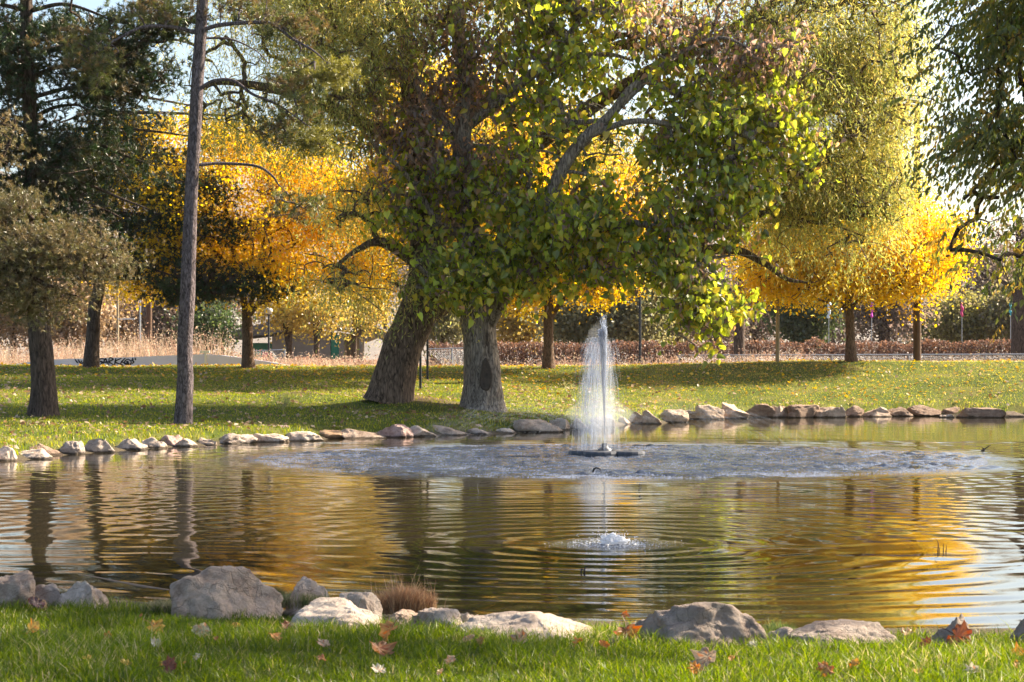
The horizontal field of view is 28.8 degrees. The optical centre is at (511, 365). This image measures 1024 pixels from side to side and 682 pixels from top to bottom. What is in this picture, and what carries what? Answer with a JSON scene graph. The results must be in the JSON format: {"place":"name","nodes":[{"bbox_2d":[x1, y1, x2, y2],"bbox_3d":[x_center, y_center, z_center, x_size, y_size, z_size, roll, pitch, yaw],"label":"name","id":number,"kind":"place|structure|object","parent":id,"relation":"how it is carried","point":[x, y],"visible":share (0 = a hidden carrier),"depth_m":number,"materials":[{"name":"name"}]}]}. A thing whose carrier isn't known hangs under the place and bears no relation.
{"place":"outdoors","nodes":[
{"label":"outdoors","id":0,"kind":"place"},
{"bbox_2d":[227,321,386,363],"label":"park building","id":1,"kind":"structure","parent":0,"point":[330,350],"depth_m":168.00,"materials":[{"name":"beige paint"}]},
{"bbox_2d":[331,335,338,360],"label":"door","id":2,"kind":"structure","parent":1,"relation":"in","point":[334,350],"depth_m":168.29,"materials":[{"name":"green paint"}]},
{"bbox_2d":[0,171,1007,365],"bbox_3d":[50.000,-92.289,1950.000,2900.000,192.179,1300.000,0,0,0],"label":"hills","id":3,"kind":"structure","parent":0,"point":[373,348],"depth_m":1429.78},
{"bbox_2d":[0,416,1023,627],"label":"water","id":4,"kind":"structure","parent":0,"point":[799,522],"depth_m":23.46,"materials":[{"name":"liquid"}]},
{"bbox_2d":[568,335,644,456],"bbox_3d":[2.055,0.418,38.694,14.022,2.964,14.006,0,0,0],"label":"fountain","id":5,"kind":"object","parent":4,"relation":"on","point":[604,450],"visible":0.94,"depth_m":39.81,"materials":[{"name":"plastic"}]},
{"bbox_2d":[561,527,683,549],"bbox_3d":[1.062,1.748,19.934,1.770,0.257,1.911,0,0,0],"label":"bubbler","id":6,"kind":"object","parent":4,"relation":"on","point":[613,538],"visible":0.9,"depth_m":19.92,"materials":[{"name":"liquid"}]},
{"bbox_2d":[0,594,1023,681],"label":"grass","id":7,"kind":"structure","parent":0,"point":[58,651],"depth_m":10.71,"materials":[{"name":"plant"}]},
{"bbox_2d":[0,360,1023,681],"bbox_3d":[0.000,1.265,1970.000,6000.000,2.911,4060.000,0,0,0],"label":"ground","id":8,"kind":"structure","parent":0,"point":[974,393],"depth_m":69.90,"materials":[{"name":"plant"}]},
{"bbox_2d":[0,446,17,460],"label":"shore rock","id":9,"kind":"object","parent":8,"relation":"on","point":[7,453],"visible":0.47,"depth_m":37.53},
{"bbox_2d":[0,570,35,608],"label":"shore rock","id":10,"kind":"object","parent":8,"relation":"on","point":[18,585],"visible":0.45,"depth_m":13.89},
{"bbox_2d":[0,280,61,361],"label":"background tree","id":11,"kind":"object","parent":8,"relation":"on","point":[13,333],"visible":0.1,"depth_m":148.69,"materials":[{"name":"green plant"}]},
{"bbox_2d":[18,448,52,458],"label":"shore rock","id":12,"kind":"object","parent":8,"relation":"on","point":[40,453],"visible":0.34,"depth_m":38.39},
{"bbox_2d":[34,583,59,605],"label":"shore rock","id":13,"kind":"object","parent":8,"relation":"on","point":[49,594],"visible":0.22,"depth_m":14.08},
{"bbox_2d":[9,269,134,358],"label":"background tree","id":14,"kind":"object","parent":8,"relation":"on","point":[68,328],"visible":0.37,"depth_m":148.69,"materials":[{"name":"green plant"}]},
{"bbox_2d":[60,441,84,454],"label":"shore rock","id":15,"kind":"object","parent":8,"relation":"on","point":[73,447],"visible":0.48,"depth_m":40.33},
{"bbox_2d":[0,104,165,335],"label":"juniper tree","id":16,"kind":"object","parent":8,"relation":"on","point":[20,254],"visible":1,"depth_m":42.65,"materials":[{"name":"green plant"}]},
{"bbox_2d":[57,581,110,609],"bbox_3d":[-3.033,1.799,13.992,0.407,0.575,0.299,0,0,0],"label":"shore rock","id":17,"kind":"object","parent":8,"relation":"on","point":[78,590],"visible":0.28,"depth_m":13.97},
{"bbox_2d":[0,326,170,364],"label":"dry weeds","id":18,"kind":"object","parent":8,"relation":"on","point":[5,358],"visible":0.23,"depth_m":96.52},
{"bbox_2d":[85,439,115,452],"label":"shore rock","id":19,"kind":"object","parent":8,"relation":"on","point":[98,446],"visible":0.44,"depth_m":41.15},
{"bbox_2d":[0,0,225,416],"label":"pine tree","id":20,"kind":"object","parent":8,"relation":"on","point":[72,154],"visible":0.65,"depth_m":49.75,"materials":[{"name":"green plant"}]},
{"bbox_2d":[100,281,145,354],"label":"background tree","id":21,"kind":"object","parent":8,"relation":"on","point":[122,323],"visible":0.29,"depth_m":156.46,"materials":[{"name":"green plant"}]},
{"bbox_2d":[117,438,147,449],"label":"shore rock","id":22,"kind":"object","parent":8,"relation":"on","point":[130,444],"visible":0.44,"depth_m":42.42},
{"bbox_2d":[11,350,284,365],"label":"concrete wall","id":23,"kind":"structure","parent":8,"relation":"on","point":[205,358],"depth_m":88.00,"materials":[{"name":"paint"}]},
{"bbox_2d":[146,238,151,351],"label":"utility pole","id":24,"kind":"object","parent":8,"relation":"on","point":[149,317],"visible":0.17,"depth_m":107.85,"materials":[{"name":"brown wood"}]},
{"bbox_2d":[136,597,171,613],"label":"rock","id":25,"kind":"object","parent":8,"relation":"on","point":[167,605],"visible":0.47,"depth_m":13.83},
{"bbox_2d":[140,437,167,448],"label":"shore rock","id":26,"kind":"object","parent":8,"relation":"on","point":[152,443],"visible":0.29,"depth_m":43.27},
{"bbox_2d":[156,655,176,672],"bbox_3d":[-1.702,1.470,9.818,0.108,0.087,0.050,0,0,24],"label":"fallen leaf","id":27,"kind":"object","parent":8,"relation":"on","point":[170,663],"visible":0.94,"depth_m":9.82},
{"bbox_2d":[116,291,221,355],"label":"background tree","id":28,"kind":"object","parent":8,"relation":"on","point":[160,325],"visible":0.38,"depth_m":148.83,"materials":[{"name":"green plant"}]},
{"bbox_2d":[160,435,181,446],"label":"shore rock","id":29,"kind":"object","parent":8,"relation":"on","point":[171,440],"visible":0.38,"depth_m":44.18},
{"bbox_2d":[110,316,239,356],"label":"dry weeds","id":30,"kind":"object","parent":8,"relation":"on","point":[158,351],"visible":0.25,"depth_m":93.16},
{"bbox_2d":[41,5,308,367],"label":"pine tree","id":31,"kind":"object","parent":8,"relation":"on","point":[220,286],"visible":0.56,"depth_m":77.75,"materials":[{"name":"green plant"}]},
{"bbox_2d":[24,0,366,423],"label":"pine tree","id":32,"kind":"object","parent":8,"relation":"on","point":[315,137],"visible":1,"depth_m":48.32,"materials":[{"name":"green plant"}]},
{"bbox_2d":[160,298,255,355],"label":"background tree","id":33,"kind":"object","parent":8,"relation":"on","point":[209,319],"visible":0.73,"depth_m":134.26,"materials":[{"name":"green plant"}]},
{"bbox_2d":[169,565,283,620],"bbox_3d":[-1.950,1.742,13.662,0.787,0.736,0.590,0,0,0],"label":"shore rock","id":34,"kind":"object","parent":8,"relation":"on","point":[215,591],"visible":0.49,"depth_m":13.53,"materials":[{"name":"stone"}]},
{"bbox_2d":[195,233,259,353],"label":"background tree","id":35,"kind":"object","parent":8,"relation":"on","point":[237,307],"visible":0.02,"depth_m":174.19,"materials":[{"name":"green plant"}]},
{"bbox_2d":[219,433,257,443],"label":"shore rock","id":36,"kind":"object","parent":8,"relation":"on","point":[231,438],"visible":0.38,"depth_m":45.84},
{"bbox_2d":[72,94,408,367],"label":"golden tree","id":37,"kind":"object","parent":8,"relation":"on","point":[251,253],"visible":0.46,"depth_m":78.42,"materials":[{"name":"yellow plant"}]},
{"bbox_2d":[250,433,289,442],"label":"shore rock","id":38,"kind":"object","parent":8,"relation":"on","point":[271,438],"visible":0.3,"depth_m":46.61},
{"bbox_2d":[234,206,335,343],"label":"background tree","id":39,"kind":"object","parent":8,"relation":"on","point":[259,321],"visible":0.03,"depth_m":189.26,"materials":[{"name":"orange plant"}]},
{"bbox_2d":[233,283,342,360],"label":"background tree","id":40,"kind":"object","parent":8,"relation":"on","point":[287,333],"visible":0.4,"depth_m":137.78,"materials":[{"name":"yellow plant"}]},
{"bbox_2d":[225,348,379,365],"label":"dry weeds","id":41,"kind":"object","parent":8,"relation":"on","point":[302,361],"visible":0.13,"depth_m":93.67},
{"bbox_2d":[286,431,323,440],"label":"shore rock","id":42,"kind":"object","parent":8,"relation":"on","point":[302,436],"visible":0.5,"depth_m":47.38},
{"bbox_2d":[282,576,328,617],"bbox_3d":[-1.477,1.793,14.103,0.373,0.592,0.274,0,0,20],"label":"shore rock","id":43,"kind":"object","parent":8,"relation":"on","point":[304,584],"visible":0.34,"depth_m":14.07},
{"bbox_2d":[281,589,334,608],"bbox_3d":[-1.490,1.644,14.102,0.514,0.126,0.382,0,0,0],"label":"grass clump","id":44,"kind":"object","parent":8,"relation":"on","point":[286,598],"visible":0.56,"depth_m":14.01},
{"bbox_2d":[266,285,382,357],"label":"background tree","id":45,"kind":"object","parent":8,"relation":"on","point":[315,326],"visible":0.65,"depth_m":135.44,"materials":[{"name":"yellow plant"}]},
{"bbox_2d":[319,429,343,438],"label":"shore rock","id":46,"kind":"object","parent":8,"relation":"on","point":[332,434],"visible":0.36,"depth_m":49.03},
{"bbox_2d":[290,597,380,629],"bbox_3d":[-1.099,1.794,12.727,0.732,0.588,0.568,0,0,0],"label":"shore rock","id":47,"kind":"object","parent":8,"relation":"on","point":[338,608],"visible":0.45,"depth_m":12.69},
{"bbox_2d":[318,277,401,358],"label":"background tree","id":48,"kind":"object","parent":8,"relation":"on","point":[354,346],"visible":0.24,"depth_m":139.60,"materials":[{"name":"yellow plant"}]},
{"bbox_2d":[339,592,382,618],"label":"shore rock","id":49,"kind":"object","parent":8,"relation":"on","point":[369,601],"visible":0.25,"depth_m":13.42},
{"bbox_2d":[341,429,386,438],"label":"shore rock","id":50,"kind":"object","parent":8,"relation":"on","point":[351,434],"visible":0.47,"depth_m":49.15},
{"bbox_2d":[341,229,408,329],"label":"background tree","id":51,"kind":"object","parent":8,"relation":"on","point":[397,288],"visible":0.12,"depth_m":198.82,"materials":[{"name":"yellow plant"}]},
{"bbox_2d":[369,635,397,656],"bbox_3d":[-0.686,1.491,10.591,0.151,0.116,0.174,0,0,0],"label":"fallen leaf","id":52,"kind":"object","parent":8,"relation":"on","point":[381,647],"visible":0.96,"depth_m":10.61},
{"bbox_2d":[378,614,401,641],"bbox_3d":[-0.728,1.526,11.544,0.146,0.171,0.124,0,0,29],"label":"fallen leaf","id":53,"kind":"object","parent":8,"relation":"on","point":[387,627],"visible":0.94,"depth_m":11.57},
{"bbox_2d":[376,424,413,437],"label":"shore rock","id":54,"kind":"object","parent":8,"relation":"on","point":[398,431],"visible":0.54,"depth_m":49.88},
{"bbox_2d":[388,609,420,626],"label":"shore rock","id":55,"kind":"object","parent":8,"relation":"on","point":[405,613],"visible":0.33,"depth_m":12.66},
{"bbox_2d":[374,582,439,614],"bbox_3d":[-0.762,1.629,14.007,0.535,0.221,0.413,0,0,0],"label":"grass clump","id":56,"kind":"object","parent":8,"relation":"on","point":[415,600],"visible":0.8,"depth_m":13.93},
{"bbox_2d":[410,425,437,436],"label":"shore rock","id":57,"kind":"object","parent":8,"relation":"on","point":[418,431],"visible":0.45,"depth_m":50.36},
{"bbox_2d":[393,276,462,358],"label":"background tree","id":58,"kind":"object","parent":8,"relation":"on","point":[455,332],"visible":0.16,"depth_m":158.58,"materials":[{"name":"green plant"}]},
{"bbox_2d":[418,607,462,627],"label":"shore rock","id":59,"kind":"object","parent":8,"relation":"on","point":[443,614],"visible":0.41,"depth_m":12.63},
{"bbox_2d":[432,425,471,435],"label":"shore rock","id":60,"kind":"object","parent":8,"relation":"on","point":[444,430],"visible":0.34,"depth_m":51.43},
{"bbox_2d":[308,45,634,283],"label":"golden tree","id":61,"kind":"object","parent":8,"relation":"on","point":[544,171],"visible":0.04,"depth_m":71.95,"materials":[{"name":"yellow plant"}]},
{"bbox_2d":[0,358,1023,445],"bbox_3d":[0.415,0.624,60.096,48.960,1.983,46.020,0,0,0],"label":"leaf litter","id":62,"kind":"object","parent":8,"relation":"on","point":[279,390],"visible":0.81,"depth_m":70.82,"materials":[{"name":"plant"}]},
{"bbox_2d":[496,300,557,364],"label":"background tree","id":63,"kind":"object","parent":8,"relation":"on","point":[517,332],"visible":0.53,"depth_m":163.50,"materials":[{"name":"yellow plant"}]},
{"bbox_2d":[456,611,601,640],"bbox_3d":[0.195,1.811,12.423,0.953,0.541,0.763,0,0,-23],"label":"shore rock","id":64,"kind":"object","parent":8,"relation":"on","point":[514,619],"visible":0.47,"depth_m":12.40,"materials":[{"name":"stone"}]},
{"bbox_2d":[511,419,563,432],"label":"shore rock","id":65,"kind":"object","parent":8,"relation":"on","point":[533,425],"visible":0.52,"depth_m":53.60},
{"bbox_2d":[115,0,981,403],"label":"willow tree","id":66,"kind":"object","parent":8,"relation":"on","point":[849,72],"visible":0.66,"depth_m":57.92,"materials":[{"name":"green plant"}]},
{"bbox_2d":[549,418,569,429],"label":"shore rock","id":67,"kind":"object","parent":8,"relation":"on","point":[562,423],"visible":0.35,"depth_m":55.63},
{"bbox_2d":[446,94,694,368],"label":"golden tree","id":68,"kind":"object","parent":8,"relation":"on","point":[548,360],"visible":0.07,"depth_m":79.32,"materials":[{"name":"yellow plant"}]},
{"bbox_2d":[520,286,628,363],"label":"background tree","id":69,"kind":"object","parent":8,"relation":"on","point":[566,324],"visible":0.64,"depth_m":148.39,"materials":[{"name":"green plant"}]},
{"bbox_2d":[306,0,846,412],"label":"heart leaved tree","id":70,"kind":"object","parent":8,"relation":"on","point":[528,245],"visible":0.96,"depth_m":56.34,"materials":[{"name":"green plant"}]},
{"bbox_2d":[590,414,614,426],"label":"shore rock","id":71,"kind":"object","parent":8,"relation":"on","point":[609,421],"visible":0.52,"depth_m":58.27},
{"bbox_2d":[418,342,814,365],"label":"dry weeds","id":72,"kind":"object","parent":8,"relation":"on","point":[675,359],"visible":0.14,"depth_m":92.94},
{"bbox_2d":[613,615,641,640],"bbox_3d":[0.681,1.590,11.997,0.186,0.156,0.124,0,0,-13],"label":"fallen leaf","id":73,"kind":"object","parent":8,"relation":"on","point":[626,630],"visible":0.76,"depth_m":11.99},
{"bbox_2d":[565,262,694,364],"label":"background tree","id":74,"kind":"object","parent":8,"relation":"on","point":[627,322],"visible":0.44,"depth_m":147.94,"materials":[{"name":"green plant"}]},
{"bbox_2d":[642,410,662,423],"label":"shore rock","id":75,"kind":"object","parent":8,"relation":"on","point":[648,417],"visible":0.48,"depth_m":61.53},
{"bbox_2d":[660,409,688,422],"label":"shore rock","id":76,"kind":"object","parent":8,"relation":"on","point":[675,416],"visible":0.48,"depth_m":63.00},
{"bbox_2d":[648,257,713,359],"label":"background tree","id":77,"kind":"object","parent":8,"relation":"on","point":[677,338],"visible":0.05,"depth_m":163.98,"materials":[{"name":"green plant"}]},
{"bbox_2d":[633,602,770,646],"bbox_3d":[1.157,1.769,12.295,1.081,0.660,0.791,0,0,0],"label":"shore rock","id":78,"kind":"object","parent":8,"relation":"on","point":[708,622],"visible":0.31,"depth_m":12.09,"materials":[{"name":"stone"}]},
{"bbox_2d":[690,638,718,671],"bbox_3d":[0.978,1.488,10.183,0.144,0.171,0.145,0,0,12],"label":"fallen leaf","id":79,"kind":"object","parent":8,"relation":"on","point":[703,656],"visible":0.94,"depth_m":10.21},
{"bbox_2d":[695,405,724,419],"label":"shore rock","id":80,"kind":"object","parent":8,"relation":"on","point":[712,412],"visible":0.49,"depth_m":66.73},
{"bbox_2d":[423,335,1010,365],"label":"hedge","id":81,"kind":"object","parent":8,"relation":"on","point":[521,354],"visible":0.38,"depth_m":121.76,"materials":[{"name":"brown plant"}]},
{"bbox_2d":[673,275,769,359],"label":"background tree","id":82,"kind":"object","parent":8,"relation":"on","point":[730,338],"visible":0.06,"depth_m":159.35,"materials":[{"name":"green plant"}]},
{"bbox_2d":[721,402,749,418],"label":"shore rock","id":83,"kind":"object","parent":8,"relation":"on","point":[732,411],"visible":0.41,"depth_m":67.41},
{"bbox_2d":[705,233,767,362],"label":"bare tree","id":84,"kind":"object","parent":8,"relation":"on","point":[739,337],"visible":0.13,"depth_m":111.75,"materials":[{"name":"plant"}]},
{"bbox_2d":[707,238,787,354],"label":"background tree","id":85,"kind":"object","parent":8,"relation":"on","point":[755,336],"visible":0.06,"depth_m":173.90,"materials":[{"name":"green plant"}]},
{"bbox_2d":[746,404,774,417],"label":"shore rock","id":86,"kind":"object","parent":8,"relation":"on","point":[762,411],"visible":0.56,"depth_m":69.00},
{"bbox_2d":[775,292,779,361],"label":"light pole","id":87,"kind":"object","parent":8,"relation":"on","point":[777,339],"visible":0.62,"depth_m":80.44,"materials":[{"name":"grey metal"}]},
{"bbox_2d":[766,627,792,642],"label":"shore rock","id":88,"kind":"object","parent":8,"relation":"on","point":[783,631],"visible":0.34,"depth_m":12.15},
{"bbox_2d":[755,288,844,353],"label":"background tree","id":89,"kind":"object","parent":8,"relation":"on","point":[794,327],"visible":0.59,"depth_m":156.62,"materials":[{"name":"green plant"}]},
{"bbox_2d":[786,404,819,417],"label":"shore rock","id":90,"kind":"object","parent":8,"relation":"on","point":[801,411],"visible":0.52,"depth_m":68.90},
{"bbox_2d":[816,661,833,676],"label":"fallen leaf","id":91,"kind":"object","parent":8,"relation":"on","point":[825,666],"visible":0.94,"depth_m":9.90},
{"bbox_2d":[814,407,845,417],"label":"shore rock","id":92,"kind":"object","parent":8,"relation":"on","point":[831,412],"visible":0.57,"depth_m":69.07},
{"bbox_2d":[786,619,896,647],"bbox_3d":[2.072,1.817,12.088,0.793,0.523,0.595,0,0,-20],"label":"shore rock","id":93,"kind":"object","parent":8,"relation":"on","point":[841,628],"visible":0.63,"depth_m":11.99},
{"bbox_2d":[811,291,876,355],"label":"background tree","id":94,"kind":"object","parent":8,"relation":"on","point":[838,335],"visible":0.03,"depth_m":184.10,"materials":[{"name":"green plant"}]},
{"bbox_2d":[678,354,1023,361],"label":"path","id":95,"kind":"structure","parent":8,"relation":"on","point":[835,355],"depth_m":94.98,"materials":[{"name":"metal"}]},
{"bbox_2d":[707,134,998,361],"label":"golden tree","id":96,"kind":"object","parent":8,"relation":"on","point":[917,281],"visible":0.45,"depth_m":79.04,"materials":[{"name":"yellow plant"}]},
{"bbox_2d":[845,405,863,416],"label":"shore rock","id":97,"kind":"object","parent":8,"relation":"on","point":[855,411],"visible":0.48,"depth_m":70.11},
{"bbox_2d":[863,407,891,416],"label":"shore rock","id":98,"kind":"object","parent":8,"relation":"on","point":[881,412],"visible":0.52,"depth_m":70.11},
{"bbox_2d":[752,350,1022,360],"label":"dry weeds","id":99,"kind":"object","parent":8,"relation":"on","point":[910,355],"visible":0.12,"depth_m":94.72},
{"bbox_2d":[829,284,961,359],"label":"background tree","id":100,"kind":"object","parent":8,"relation":"on","point":[884,328],"visible":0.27,"depth_m":154.21,"materials":[{"name":"green plant"}]},
{"bbox_2d":[888,407,913,415],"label":"shore rock","id":101,"kind":"object","parent":8,"relation":"on","point":[900,411],"visible":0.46,"depth_m":70.77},
{"bbox_2d":[907,405,940,415],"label":"shore rock","id":102,"kind":"object","parent":8,"relation":"on","point":[918,410],"visible":0.48,"depth_m":70.96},
{"bbox_2d":[890,287,958,360],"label":"background tree","id":103,"kind":"object","parent":8,"relation":"on","point":[935,336],"visible":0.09,"depth_m":168.45,"materials":[{"name":"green plant"}]},
{"bbox_2d":[913,105,939,360],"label":"tree trunk","id":104,"kind":"object","parent":8,"relation":"on","point":[917,340],"visible":0.28,"depth_m":81.37,"materials":[{"name":"brown wood"}]},
{"bbox_2d":[868,0,1023,342],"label":"elm tree","id":105,"kind":"object","parent":8,"relation":"on","point":[1002,29],"visible":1,"depth_m":21.44,"materials":[{"name":"green plant"}]},
{"bbox_2d":[931,613,970,644],"bbox_3d":[2.649,1.796,12.107,0.323,0.583,0.314,0,0,-39],"label":"shore rock","id":106,"kind":"object","parent":8,"relation":"on","point":[950,627],"visible":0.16,"depth_m":12.08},
{"bbox_2d":[939,620,971,646],"bbox_3d":[2.563,1.558,11.557,0.225,0.170,0.130,0,0,31],"label":"fallen leaf","id":107,"kind":"object","parent":8,"relation":"on","point":[960,631],"visible":0.81,"depth_m":11.56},
{"bbox_2d":[921,278,1004,359],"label":"background tree","id":108,"kind":"object","parent":8,"relation":"on","point":[953,326],"visible":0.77,"depth_m":158.74,"materials":[{"name":"green plant"}]},
{"bbox_2d":[931,208,997,358],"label":"background tree","id":109,"kind":"object","parent":8,"relation":"on","point":[958,284],"visible":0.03,"depth_m":189.19,"materials":[{"name":"yellow plant"}]},
{"bbox_2d":[941,213,1015,358],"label":"background tree","id":110,"kind":"object","parent":8,"relation":"on","point":[979,279],"visible":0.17,"depth_m":179.25,"materials":[{"name":"yellow plant"}]},
{"bbox_2d":[956,407,1005,417],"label":"shore rock","id":111,"kind":"object","parent":8,"relation":"on","point":[982,412],"visible":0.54,"depth_m":68.94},
{"bbox_2d":[968,275,1014,359],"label":"background tree","id":112,"kind":"object","parent":8,"relation":"on","point":[1000,307],"visible":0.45,"depth_m":156.98,"materials":[{"name":"green plant"}]},
{"bbox_2d":[972,207,1023,360],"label":"bare tree","id":113,"kind":"object","parent":8,"relation":"on","point":[1017,336],"visible":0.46,"depth_m":111.62,"materials":[{"name":"brown plant"}]},
{"bbox_2d":[0,0,1023,263],"label":"sky","id":114,"kind":"structure","parent":0,"point":[89,4],"materials":[{"name":"white"}]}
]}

